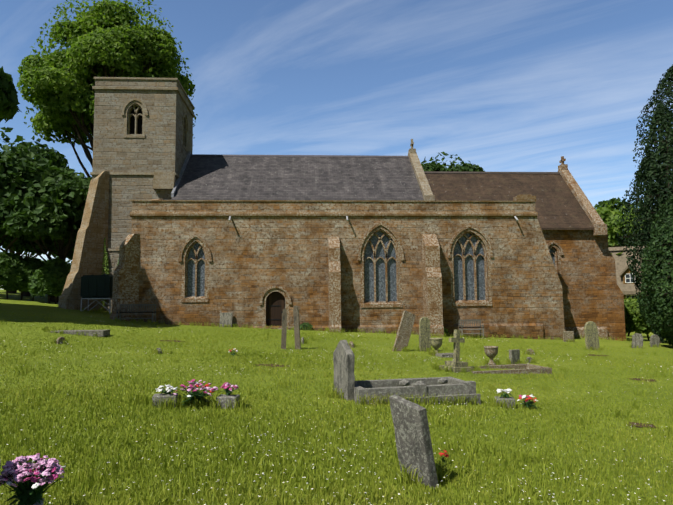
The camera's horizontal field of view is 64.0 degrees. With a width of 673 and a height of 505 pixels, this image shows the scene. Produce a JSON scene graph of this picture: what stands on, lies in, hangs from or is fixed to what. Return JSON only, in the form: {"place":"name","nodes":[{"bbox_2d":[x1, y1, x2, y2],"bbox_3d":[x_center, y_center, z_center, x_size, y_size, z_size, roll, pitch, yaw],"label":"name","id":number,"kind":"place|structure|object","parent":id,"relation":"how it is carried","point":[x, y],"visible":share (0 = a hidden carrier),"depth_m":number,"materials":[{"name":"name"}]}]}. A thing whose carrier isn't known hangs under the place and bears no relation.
{"place":"outdoors","nodes":[
{"label":"outdoors","id":0,"kind":"place"},
{"bbox_2d":[92,79,192,247],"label":"tower wall","id":1,"kind":"structure","parent":0,"point":[158,148],"depth_m":32.88,"materials":[{"name":"stone"}]},
{"bbox_2d":[121,98,147,137],"bbox_3d":[-12.352,-8.225,33.159,1.580,2.479,0.475,0,-5,-3],"label":"window surround","id":2,"kind":"object","parent":1,"relation":"attached to","point":[128,104],"visible":0.96,"depth_m":32.99,"materials":[{"name":"stone"}]},
{"bbox_2d":[127,104,142,134],"bbox_3d":[-12.358,-8.166,33.269,1.000,2.021,0.255,0,-5,-3],"label":"window tracery","id":3,"kind":"object","parent":2,"relation":"in","point":[136,115],"visible":0.81,"depth_m":33.19,"materials":[{"name":"stone"}]},
{"bbox_2d":[130,107,142,133],"bbox_3d":[-12.366,-8.153,33.406,1.060,2.080,0.010,0,-5,-3],"label":"window opening","id":4,"kind":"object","parent":3,"relation":"in","point":[132,126],"depth_m":33.38,"materials":[{"name":"black"}]},
{"bbox_2d":[90,77,194,250],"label":"tower strings","id":5,"kind":"object","parent":1,"relation":"attached to","point":[163,180],"visible":0.42,"depth_m":32.93},
{"bbox_2d":[182,112,188,151],"bbox_3d":[-10.166,-8.033,35.574,0.475,2.479,1.580,0,-5,-3],"label":"belfry surround","id":6,"kind":"object","parent":1,"relation":"attached to","point":[187,126],"visible":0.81,"depth_m":35.83,"materials":[{"name":"stone"}]},
{"bbox_2d":[171,156,423,200],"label":"nave roof","id":7,"kind":"structure","parent":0,"point":[286,178],"depth_m":34.29,"materials":[{"name":"stone"}]},
{"bbox_2d":[171,151,190,196],"bbox_3d":[-9.857,-5.090,34.327,0.150,4.027,4.500,0,-5,-3],"label":"roof flashing","id":8,"kind":"object","parent":7,"relation":"on","point":[173,192],"visible":0.86,"depth_m":34.01,"materials":[{"name":"metal"}]},
{"bbox_2d":[191,154,408,157],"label":"nave ridge tiles","id":9,"kind":"object","parent":7,"relation":"on","point":[299,155],"visible":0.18,"depth_m":37.04,"materials":[{"name":"tile"}]},
{"bbox_2d":[408,139,434,200],"bbox_3d":[5.298,-5.175,37.440,0.600,5.519,9.840,0,-5,-3],"label":"gable coping","id":10,"kind":"object","parent":7,"relation":"on","point":[425,188],"visible":0.58,"depth_m":34.63,"materials":[{"name":"stone"}]},
{"bbox_2d":[0,289,672,504],"bbox_3d":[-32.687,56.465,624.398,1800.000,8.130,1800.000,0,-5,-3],"label":"lawn","id":11,"kind":"structure","parent":0,"point":[13,303],"depth_m":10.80,"materials":[{"name":"green plant"}]},
{"bbox_2d":[17,498,43,504],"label":"vase","id":12,"kind":"object","parent":11,"relation":"on","point":[41,502],"visible":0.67,"depth_m":3.71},
{"bbox_2d":[1,459,60,504],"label":"flower stems","id":13,"kind":"object","parent":12,"relation":"on","point":[26,493],"visible":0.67,"depth_m":3.65,"materials":[{"name":"plant"}]},
{"bbox_2d":[0,453,64,486],"bbox_3d":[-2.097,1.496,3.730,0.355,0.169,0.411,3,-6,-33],"label":"pink flowers","id":14,"kind":"object","parent":13,"relation":"on","point":[54,476],"visible":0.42,"depth_m":3.64,"materials":[{"name":"plant"}]},
{"bbox_2d":[6,460,65,488],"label":"white flowers","id":15,"kind":"object","parent":13,"relation":"attached to","point":[35,485],"visible":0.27,"depth_m":3.56,"materials":[{"name":"plant"}]},
{"bbox_2d":[0,142,68,292],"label":"tree","id":16,"kind":"object","parent":11,"relation":"on","point":[61,158],"depth_m":47.65,"materials":[{"name":"plant"}]},
{"bbox_2d":[0,251,70,303],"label":"hedge","id":17,"kind":"object","parent":11,"relation":"on","point":[35,276],"depth_m":33.94,"materials":[{"name":"plant"}]},
{"bbox_2d":[0,230,76,295],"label":"tree","id":18,"kind":"object","parent":11,"relation":"on","point":[5,244],"depth_m":41.38,"materials":[{"name":"plant"}]},
{"bbox_2d":[0,166,91,301],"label":"tree","id":19,"kind":"object","parent":11,"relation":"on","point":[56,216],"depth_m":33.65,"materials":[{"name":"plant"}]},
{"bbox_2d":[0,127,91,251],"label":"tree","id":20,"kind":"object","parent":11,"relation":"on","point":[15,165],"depth_m":35.32,"materials":[{"name":"plant"}]},
{"bbox_2d":[22,253,71,266],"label":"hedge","id":21,"kind":"object","parent":11,"relation":"on","point":[68,263],"depth_m":86.67,"materials":[{"name":"plant"}]},
{"bbox_2d":[56,337,65,343],"bbox_3d":[-8.026,2.762,15.691,0.096,0.610,0.272,-3,-6,27],"label":"footstone","id":22,"kind":"object","parent":11,"relation":"on","point":[58,341],"visible":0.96,"depth_m":15.65,"materials":[{"name":"stone"}]},
{"bbox_2d":[51,329,109,336],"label":"grave slab","id":23,"kind":"structure","parent":11,"relation":"on","point":[100,333],"depth_m":18.43,"materials":[{"name":"stone"}]},
{"bbox_2d":[58,171,109,310],"bbox_3d":[-14.822,0.306,31.632,1.120,10.500,2.250,-5,-7,42],"label":"buttress","id":24,"kind":"object","parent":11,"relation":"on","point":[92,234],"visible":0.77,"depth_m":31.58,"materials":[{"name":"stone"}]},
{"bbox_2d":[80,298,111,313],"bbox_3d":[-13.351,3.019,30.302,1.610,0.900,1.010,0,-5,-3],"label":"tank stand","id":25,"kind":"object","parent":11,"relation":"on","point":[110,307],"visible":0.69,"depth_m":29.84,"materials":[{"name":"metal"}]},
{"bbox_2d":[80,274,112,297],"bbox_3d":[-13.361,1.894,30.401,1.700,1.360,1.150,0,-5,-3],"label":"oil tank","id":26,"kind":"object","parent":25,"relation":"on","point":[96,286],"visible":0.81,"depth_m":29.86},
{"bbox_2d":[99,237,108,310],"bbox_3d":[-13.888,1.277,31.839,0.945,4.608,0.343,0,-5,-1],"label":"climbing plant","id":27,"kind":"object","parent":11,"relation":"on","point":[105,262],"depth_m":31.90,"materials":[{"name":"plant"}]},
{"bbox_2d":[16,0,197,176],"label":"tree","id":28,"kind":"object","parent":11,"relation":"on","point":[64,76],"depth_m":41.47,"materials":[{"name":"plant"}]},
{"bbox_2d":[105,251,118,311],"bbox_3d":[-12.369,3.441,34.442,5.120,6.700,5.100,0,-5,-3],"label":"tower base","id":29,"kind":"object","parent":11,"relation":"on","point":[113,258],"visible":0.07,"depth_m":32.07,"materials":[{"name":"stone"}]},
{"bbox_2d":[116,304,155,321],"bbox_3d":[-9.656,2.943,26.010,1.740,0.900,0.520,0,-5,-3],"label":"bench","id":30,"kind":"object","parent":11,"relation":"on","point":[137,306],"visible":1,"depth_m":26.23,"materials":[{"name":"brown wood"}]},
{"bbox_2d":[152,393,177,407],"bbox_3d":[-2.505,2.215,7.881,0.345,0.276,0.249,0,-5,-11],"label":"memorial block","id":31,"kind":"object","parent":11,"relation":"on","point":[155,397],"depth_m":7.78,"materials":[{"name":"stone"}]},
{"bbox_2d":[160,388,173,393],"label":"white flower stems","id":32,"kind":"object","parent":31,"relation":"on","point":[165,391],"visible":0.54,"depth_m":7.89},
{"bbox_2d":[156,385,177,391],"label":"white flowers","id":33,"kind":"object","parent":32,"relation":"attached to","point":[158,389],"visible":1,"depth_m":7.89,"materials":[{"name":"plant"}]},
{"bbox_2d":[177,383,210,404],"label":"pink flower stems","id":34,"kind":"object","parent":11,"relation":"on","point":[198,394],"visible":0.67,"depth_m":7.93,"materials":[{"name":"plant"}]},
{"bbox_2d":[173,380,217,395],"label":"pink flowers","id":35,"kind":"object","parent":34,"relation":"on","point":[202,388],"visible":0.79,"depth_m":7.96,"materials":[{"name":"plant"}]},
{"bbox_2d":[176,379,215,392],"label":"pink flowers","id":36,"kind":"object","parent":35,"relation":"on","point":[193,380],"visible":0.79,"depth_m":7.95,"materials":[{"name":"plant"}]},
{"bbox_2d":[187,382,215,396],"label":"flowers","id":37,"kind":"object","parent":34,"relation":"attached to","point":[206,385],"depth_m":7.93,"materials":[{"name":"plant"}]},
{"bbox_2d":[219,312,232,326],"bbox_3d":[-5.553,3.578,27.059,0.634,1.152,0.089,0,-19,-3],"label":"gravestone","id":38,"kind":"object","parent":11,"relation":"on","point":[225,318],"depth_m":27.10,"materials":[{"name":"stone"}]},
{"bbox_2d":[216,394,239,408],"bbox_3d":[-1.610,2.263,7.997,0.306,0.277,0.250,-1,-5,3],"label":"memorial block","id":39,"kind":"object","parent":11,"relation":"on","point":[224,399],"depth_m":7.89,"materials":[{"name":"stone"}]},
{"bbox_2d":[222,387,234,395],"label":"rose stems","id":40,"kind":"object","parent":39,"relation":"on","point":[228,391],"visible":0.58,"depth_m":8.02,"materials":[{"name":"plant"}]},
{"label":"pink rose petals","id":41,"kind":"object","parent":39,"relation":"in","visible":0},
{"bbox_2d":[221,382,238,389],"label":"pink flowers","id":42,"kind":"object","parent":41,"relation":"on","point":[224,386],"visible":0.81,"depth_m":8.00,"materials":[{"name":"plant"}]},
{"bbox_2d":[281,309,286,348],"bbox_3d":[-1.675,2.629,17.164,0.150,1.680,0.090,3,-5,-11],"label":"gravestone","id":43,"kind":"object","parent":11,"relation":"on","point":[284,329],"visible":0.83,"depth_m":17.14,"materials":[{"name":"stone"}]},
{"bbox_2d":[293,305,300,348],"bbox_3d":[-1.265,2.605,17.343,0.170,1.800,0.090,-4,-6,8],"label":"gravestone","id":44,"kind":"object","parent":11,"relation":"on","point":[296,328],"visible":0.83,"depth_m":17.32,"materials":[{"name":"stone"}]},
{"bbox_2d":[300,322,312,329],"bbox_3d":[-1.574,3.793,27.362,0.767,0.511,0.302,0,-5,-3],"label":"wall plant","id":45,"kind":"object","parent":11,"relation":"on","point":[307,325],"depth_m":27.34,"materials":[{"name":"plant"}]},
{"bbox_2d":[2,308,661,504],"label":"grass tufts","id":46,"kind":"object","parent":11,"relation":"on","point":[402,474],"visible":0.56,"depth_m":8.87,"materials":[{"name":"plant"}]},
{"bbox_2d":[131,217,533,325],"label":"aisle wall","id":47,"kind":"structure","parent":11,"relation":"on","point":[253,258],"depth_m":27.79,"materials":[{"name":"stone"}]},
{"bbox_2d":[179,234,211,301],"bbox_3d":[-7.197,0.797,27.570,1.660,3.481,0.365,0,-5,-3],"label":"window surround","id":48,"kind":"object","parent":47,"relation":"attached to","point":[206,248],"visible":0.98,"depth_m":27.46,"materials":[{"name":"stone"}]},
{"bbox_2d":[185,241,205,296],"bbox_3d":[-7.203,0.870,27.679,1.080,2.994,0.145,0,-5,-3],"label":"window tracery","id":49,"kind":"object","parent":48,"relation":"in","point":[196,254],"visible":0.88,"depth_m":27.65,"materials":[{"name":"stone"}]},
{"bbox_2d":[187,243,204,295],"bbox_3d":[-7.208,0.879,27.761,1.140,3.050,0.010,0,-5,-3],"label":"window glass","id":50,"kind":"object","parent":49,"relation":"in","point":[200,279],"depth_m":27.73,"materials":[{"name":"glass"}]},
{"bbox_2d":[259,285,291,329],"bbox_3d":[-3.106,3.142,27.468,1.640,2.921,0.450,0,-5,-3],"label":"door surround","id":51,"kind":"object","parent":47,"relation":"attached to","point":[284,293],"visible":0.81,"depth_m":27.53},
{"bbox_2d":[266,291,284,325],"bbox_3d":[-3.122,3.090,27.738,1.100,2.270,0.040,0,-5,-3],"label":"door","id":52,"kind":"structure","parent":51,"relation":"in","point":[275,298],"depth_m":27.73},
{"bbox_2d":[266,305,282,319],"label":"door hinges","id":53,"kind":"object","parent":52,"relation":"attached to","point":[281,312],"visible":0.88,"depth_m":27.71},
{"bbox_2d":[110,234,443,336],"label":"buttresses","id":54,"kind":"structure","parent":47,"relation":"attached to","point":[126,281],"depth_m":26.97,"materials":[{"name":"stone"}]},
{"bbox_2d":[132,201,534,211],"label":"parapet wall","id":55,"kind":"structure","parent":47,"relation":"on","point":[165,206],"depth_m":28.13,"materials":[{"name":"stone"}]},
{"bbox_2d":[130,194,537,216],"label":"aisle mouldings","id":56,"kind":"object","parent":47,"relation":"attached to","point":[524,198],"visible":0.88,"depth_m":28.07,"materials":[{"name":"stone"}]},
{"bbox_2d":[358,222,403,307],"bbox_3d":[2.307,0.634,28.113,2.440,4.434,0.365,0,-5,-3],"label":"window surround","id":57,"kind":"object","parent":47,"relation":"attached to","point":[389,232],"visible":0.96,"depth_m":28.01,"materials":[{"name":"stone"}]},
{"bbox_2d":[365,231,396,301],"bbox_3d":[2.296,0.713,28.304,1.920,4.010,0.010,0,-5,-3],"label":"window glass","id":58,"kind":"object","parent":57,"relation":"in","point":[380,281],"depth_m":28.27,"materials":[{"name":"glass"}]},
{"bbox_2d":[363,229,398,302],"bbox_3d":[2.301,0.705,28.222,1.860,3.953,0.145,0,-5,-3],"label":"window tracery","id":59,"kind":"object","parent":57,"relation":"in","point":[385,260],"visible":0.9,"depth_m":28.20,"materials":[{"name":"stone"}]},
{"bbox_2d":[237,323,543,338],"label":"wall plinth","id":60,"kind":"structure","parent":47,"relation":"attached to","point":[525,330],"depth_m":27.89,"materials":[{"name":"stone"}]},
{"bbox_2d":[447,225,493,305],"bbox_3d":[7.025,0.681,28.372,2.430,4.244,0.365,0,-5,-3],"label":"window surround","id":61,"kind":"object","parent":47,"relation":"attached to","point":[462,231],"visible":0.88,"depth_m":28.27,"materials":[{"name":"stone"}]},
{"bbox_2d":[454,233,484,299],"bbox_3d":[7.014,0.750,28.564,1.910,3.840,0.010,0,-5,-3],"label":"window glass","id":62,"kind":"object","parent":61,"relation":"in","point":[469,275],"depth_m":28.54,"materials":[{"name":"glass"}]},
{"bbox_2d":[453,231,487,300],"bbox_3d":[7.019,0.742,28.482,1.850,3.781,0.145,0,-5,-3],"label":"window tracery","id":63,"kind":"object","parent":61,"relation":"in","point":[463,257],"visible":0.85,"depth_m":28.45,"materials":[{"name":"stone"}]},
{"bbox_2d":[530,217,565,339],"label":"buttress","id":64,"kind":"structure","parent":47,"relation":"attached to","point":[548,301],"depth_m":28.39,"materials":[{"name":"stone"}]},
{"bbox_2d":[0,317,672,504],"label":"grass blades","id":65,"kind":"object","parent":11,"relation":"on","point":[192,472],"visible":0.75,"depth_m":5.80,"materials":[{"name":"plant"}]},
{"bbox_2d":[1,320,672,504],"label":"daisies","id":66,"kind":"object","parent":11,"relation":"on","point":[354,444],"visible":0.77,"depth_m":5.60,"materials":[{"name":"white"}]},
{"bbox_2d":[333,340,354,400],"bbox_3d":[0.127,2.191,9.208,0.148,1.382,0.578,2,-6,-25],"label":"gravestone","id":67,"kind":"object","parent":11,"relation":"on","point":[343,362],"visible":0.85,"depth_m":9.08,"materials":[{"name":"stone"}]},
{"bbox_2d":[50,416,661,504],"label":"daisies","id":68,"kind":"object","parent":11,"relation":"on","point":[334,495],"visible":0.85,"depth_m":5.20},
{"bbox_2d":[91,307,629,340],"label":"long grass","id":69,"kind":"structure","parent":11,"relation":"on","point":[343,331],"depth_m":27.28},
{"bbox_2d":[392,310,415,350],"bbox_3d":[2.259,2.877,18.295,0.491,1.818,0.105,27,-22,-21],"label":"gravestone","id":70,"kind":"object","parent":11,"relation":"on","point":[403,335],"depth_m":18.32,"materials":[{"name":"stone"}]},
{"bbox_2d":[160,340,655,427],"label":"bare soil patches","id":71,"kind":"object","parent":11,"relation":"on","point":[631,423],"visible":0.67,"depth_m":12.93,"materials":[{"name":"soil"}]},
{"bbox_2d":[389,394,438,488],"bbox_3d":[0.750,1.960,5.064,0.108,1.210,0.419,-7,-3,-36],"label":"gravestone","id":72,"kind":"object","parent":11,"relation":"on","point":[412,437],"visible":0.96,"depth_m":5.00,"materials":[{"name":"stone"}]},
{"bbox_2d":[354,377,480,404],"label":"grave kerbs","id":73,"kind":"structure","parent":11,"relation":"on","point":[431,386],"depth_m":9.02,"materials":[{"name":"stone"}]},
{"bbox_2d":[399,378,447,385],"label":"stones","id":74,"kind":"object","parent":73,"relation":"in","point":[404,382],"visible":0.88,"depth_m":9.46,"materials":[{"name":"stone"}]},
{"bbox_2d":[419,317,430,351],"bbox_3d":[3.033,3.004,18.498,0.414,1.585,0.113,2,-5,-23],"label":"gravestone","id":75,"kind":"object","parent":11,"relation":"on","point":[424,333],"visible":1,"depth_m":18.47,"materials":[{"name":"stone"}]},
{"bbox_2d":[430,338,442,355],"bbox_3d":[3.187,3.010,17.198,0.420,0.550,0.409,0,-5,-3],"label":"grave urn","id":76,"kind":"object","parent":11,"relation":"on","point":[436,343],"visible":0.88,"depth_m":17.07,"materials":[{"name":"stone"}]},
{"bbox_2d":[435,353,452,357],"bbox_3d":[3.476,3.272,16.889,0.600,0.200,0.440,1,-5,-18],"label":"stone block","id":77,"kind":"object","parent":11,"relation":"on","point":[445,355],"visible":0.36,"depth_m":16.69,"materials":[{"name":"stone"}]},
{"bbox_2d":[439,330,472,371],"bbox_3d":[3.028,2.565,13.622,0.613,1.229,0.616,7,-8,-28],"label":"grave cross","id":78,"kind":"object","parent":11,"relation":"on","point":[457,340],"visible":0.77,"depth_m":13.56,"materials":[{"name":"stone"}]},
{"bbox_2d":[459,319,483,335],"bbox_3d":[6.765,3.824,27.048,1.140,0.900,0.520,0,-5,-3],"label":"bench","id":79,"kind":"object","parent":11,"relation":"on","point":[478,321],"visible":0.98,"depth_m":27.27,"materials":[{"name":"brown wood"}]},
{"bbox_2d":[484,346,497,364],"bbox_3d":[4.328,2.891,15.060,0.399,0.522,0.389,0,-5,-3],"label":"stone urn","id":80,"kind":"object","parent":11,"relation":"on","point":[491,352],"visible":0.9,"depth_m":14.95,"materials":[{"name":"stone"}]},
{"bbox_2d":[494,396,514,407],"bbox_3d":[2.813,2.550,8.992,0.306,0.257,0.250,-1,-5,7],"label":"memorial vase block","id":81,"kind":"object","parent":11,"relation":"on","point":[508,399],"depth_m":8.88,"materials":[{"name":"stone"}]},
{"bbox_2d":[499,391,511,397],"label":"flower leaves","id":82,"kind":"object","parent":81,"relation":"on","point":[506,395],"visible":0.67,"depth_m":8.96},
{"bbox_2d":[496,389,511,392],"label":"flowers","id":83,"kind":"object","parent":82,"relation":"on","point":[504,390],"visible":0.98,"depth_m":8.98,"materials":[{"name":"plant"}]},
{"bbox_2d":[469,364,551,373],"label":"grave kerb","id":84,"kind":"structure","parent":11,"relation":"on","point":[533,369],"depth_m":13.62,"materials":[{"name":"stone"}]},
{"bbox_2d":[509,349,519,363],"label":"gravestone","id":85,"kind":"object","parent":11,"relation":"on","point":[514,355],"visible":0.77,"depth_m":15.53,"materials":[{"name":"stone"}]},
{"bbox_2d":[519,397,536,408],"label":"red rose stems","id":86,"kind":"object","parent":11,"relation":"on","point":[529,404],"visible":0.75,"depth_m":8.91,"materials":[{"name":"plant"}]},
{"bbox_2d":[517,394,537,401],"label":"flowers","id":87,"kind":"object","parent":86,"relation":"attached to","point":[529,398],"depth_m":8.89,"materials":[{"name":"plant"}]},
{"bbox_2d":[563,331,573,341],"bbox_3d":[11.582,4.394,26.895,0.516,0.936,0.118,0,-5,-3],"label":"grave","id":88,"kind":"object","parent":11,"relation":"on","point":[569,335],"visible":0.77,"depth_m":26.87,"materials":[{"name":"stone"}]},
{"bbox_2d":[542,230,598,326],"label":"chancel wall","id":89,"kind":"structure","parent":11,"relation":"on","point":[578,279],"depth_m":31.12,"materials":[{"name":"stone"}]},
{"bbox_2d":[425,173,593,229],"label":"chancel roof","id":90,"kind":"structure","parent":89,"relation":"on","point":[558,206],"depth_m":33.52,"materials":[{"name":"tile"}]},
{"bbox_2d":[424,171,559,173],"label":"chancel ridge tiles","id":91,"kind":"object","parent":90,"relation":"on","point":[450,172],"visible":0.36,"depth_m":35.07,"materials":[{"name":"tile"}]},
{"bbox_2d":[547,241,563,276],"bbox_3d":[12.529,0.394,31.197,1.120,2.072,0.325,0,-5,-3],"label":"window surround","id":92,"kind":"object","parent":89,"relation":"attached to","point":[554,244],"visible":0.6,"depth_m":31.13,"materials":[{"name":"stone"}]},
{"bbox_2d":[549,248,554,265],"bbox_3d":[12.520,0.461,31.369,0.600,1.670,0.010,0,-5,-3],"label":"window glass","id":93,"kind":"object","parent":92,"relation":"in","point":[551,254],"depth_m":31.39,"materials":[{"name":"glass"}]},
{"bbox_2d":[549,247,556,270],"bbox_3d":[12.524,0.455,31.307,0.540,1.612,0.105,0,-5,-3],"label":"lancet tracery","id":94,"kind":"object","parent":92,"relation":"in","point":[554,254],"visible":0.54,"depth_m":31.29,"materials":[{"name":"stone"}]},
{"bbox_2d":[558,156,607,235],"bbox_3d":[14.928,-3.486,35.314,0.580,5.720,8.640,0,-5,-3],"label":"gable coping","id":95,"kind":"object","parent":89,"relation":"attached to","point":[599,224],"visible":0.69,"depth_m":32.72,"materials":[{"name":"stone"}]},
{"bbox_2d":[565,327,607,339],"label":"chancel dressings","id":96,"kind":"structure","parent":89,"relation":"attached to","point":[602,332],"depth_m":30.76,"materials":[{"name":"stone"}]},
{"bbox_2d":[594,235,625,340],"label":"buttress","id":97,"kind":"structure","parent":89,"relation":"attached to","point":[611,313],"depth_m":31.12,"materials":[{"name":"stone"}]},
{"bbox_2d":[584,321,599,349],"bbox_3d":[10.560,3.637,22.272,0.598,1.582,0.127,-3,-4,-15],"label":"gravestone","id":98,"kind":"object","parent":11,"relation":"on","point":[591,333],"visible":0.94,"depth_m":22.23,"materials":[{"name":"stone"}]},
{"bbox_2d":[594,197,639,211],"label":"tree","id":99,"kind":"object","parent":11,"relation":"on","point":[620,205],"depth_m":82.73,"materials":[{"name":"plant"}]},
{"bbox_2d":[595,201,644,253],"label":"tree","id":100,"kind":"object","parent":11,"relation":"on","point":[609,215],"depth_m":67.26,"materials":[{"name":"plant"}]},
{"bbox_2d":[623,268,637,330],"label":"cottage walls","id":101,"kind":"structure","parent":11,"relation":"on","point":[627,271],"depth_m":62.30,"materials":[{"name":"stone"}]},
{"bbox_2d":[608,246,644,294],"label":"house wall","id":102,"kind":"structure","parent":101,"relation":"on","point":[621,265],"depth_m":63.70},
{"bbox_2d":[625,273,636,297],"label":"cottage casements","id":103,"kind":"object","parent":101,"relation":"in","point":[629,282],"visible":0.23,"depth_m":62.04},
{"bbox_2d":[626,274,634,298],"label":"cottage window panes","id":104,"kind":"object","parent":103,"relation":"in","point":[629,276],"visible":0.02,"depth_m":62.08,"materials":[{"name":"glass"}]},
{"bbox_2d":[631,333,642,347],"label":"gravestone","id":105,"kind":"object","parent":11,"relation":"on","point":[637,338],"visible":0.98,"depth_m":24.17,"materials":[{"name":"stone"}]},
{"bbox_2d":[624,297,652,340],"bbox_3d":[19.922,4.400,35.361,4.253,3.019,3.260,2,-5,-24],"label":"shrub","id":106,"kind":"object","parent":11,"relation":"on","point":[635,322],"depth_m":34.31,"materials":[{"name":"plant"}]},
{"bbox_2d":[615,65,672,342],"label":"tall yew","id":107,"kind":"object","parent":11,"relation":"on","point":[647,165],"depth_m":32.01,"materials":[{"name":"plant"}]},
{"bbox_2d":[636,196,672,345],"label":"yew","id":108,"kind":"object","parent":11,"relation":"on","point":[656,300],"depth_m":25.77,"materials":[{"name":"plant"}]},
{"bbox_2d":[650,334,659,347],"bbox_3d":[14.983,4.366,25.377,0.461,1.016,0.120,7,-6,-13],"label":"grave","id":109,"kind":"object","parent":11,"relation":"on","point":[654,339],"visible":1,"depth_m":25.36,"materials":[{"name":"stone"}]},
{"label":"off-frame tree trunk and limbs","id":110,"kind":"object","parent":11,"relation":"on","visible":0},
{"bbox_2d":[0,66,19,122],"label":"tree","id":111,"kind":"object","parent":110,"relation":"attached to","point":[9,107],"visible":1,"depth_m":23.88,"materials":[{"name":"green plant"}]},
{"bbox_2d":[0,0,672,262],"label":"sky","id":112,"kind":"structure","parent":0,"point":[496,85],"materials":[{"name":"blue"}]},
{"bbox_2d":[439,450,448,457],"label":"flowers","id":113,"kind":"object","parent":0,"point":[446,455],"visible":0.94,"depth_m":5.64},
{"bbox_2d":[421,151,484,171],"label":"tree","id":114,"kind":"object","parent":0,"point":[434,165],"visible":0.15,"depth_m":61.30,"materials":[{"name":"plant"}]}
]}

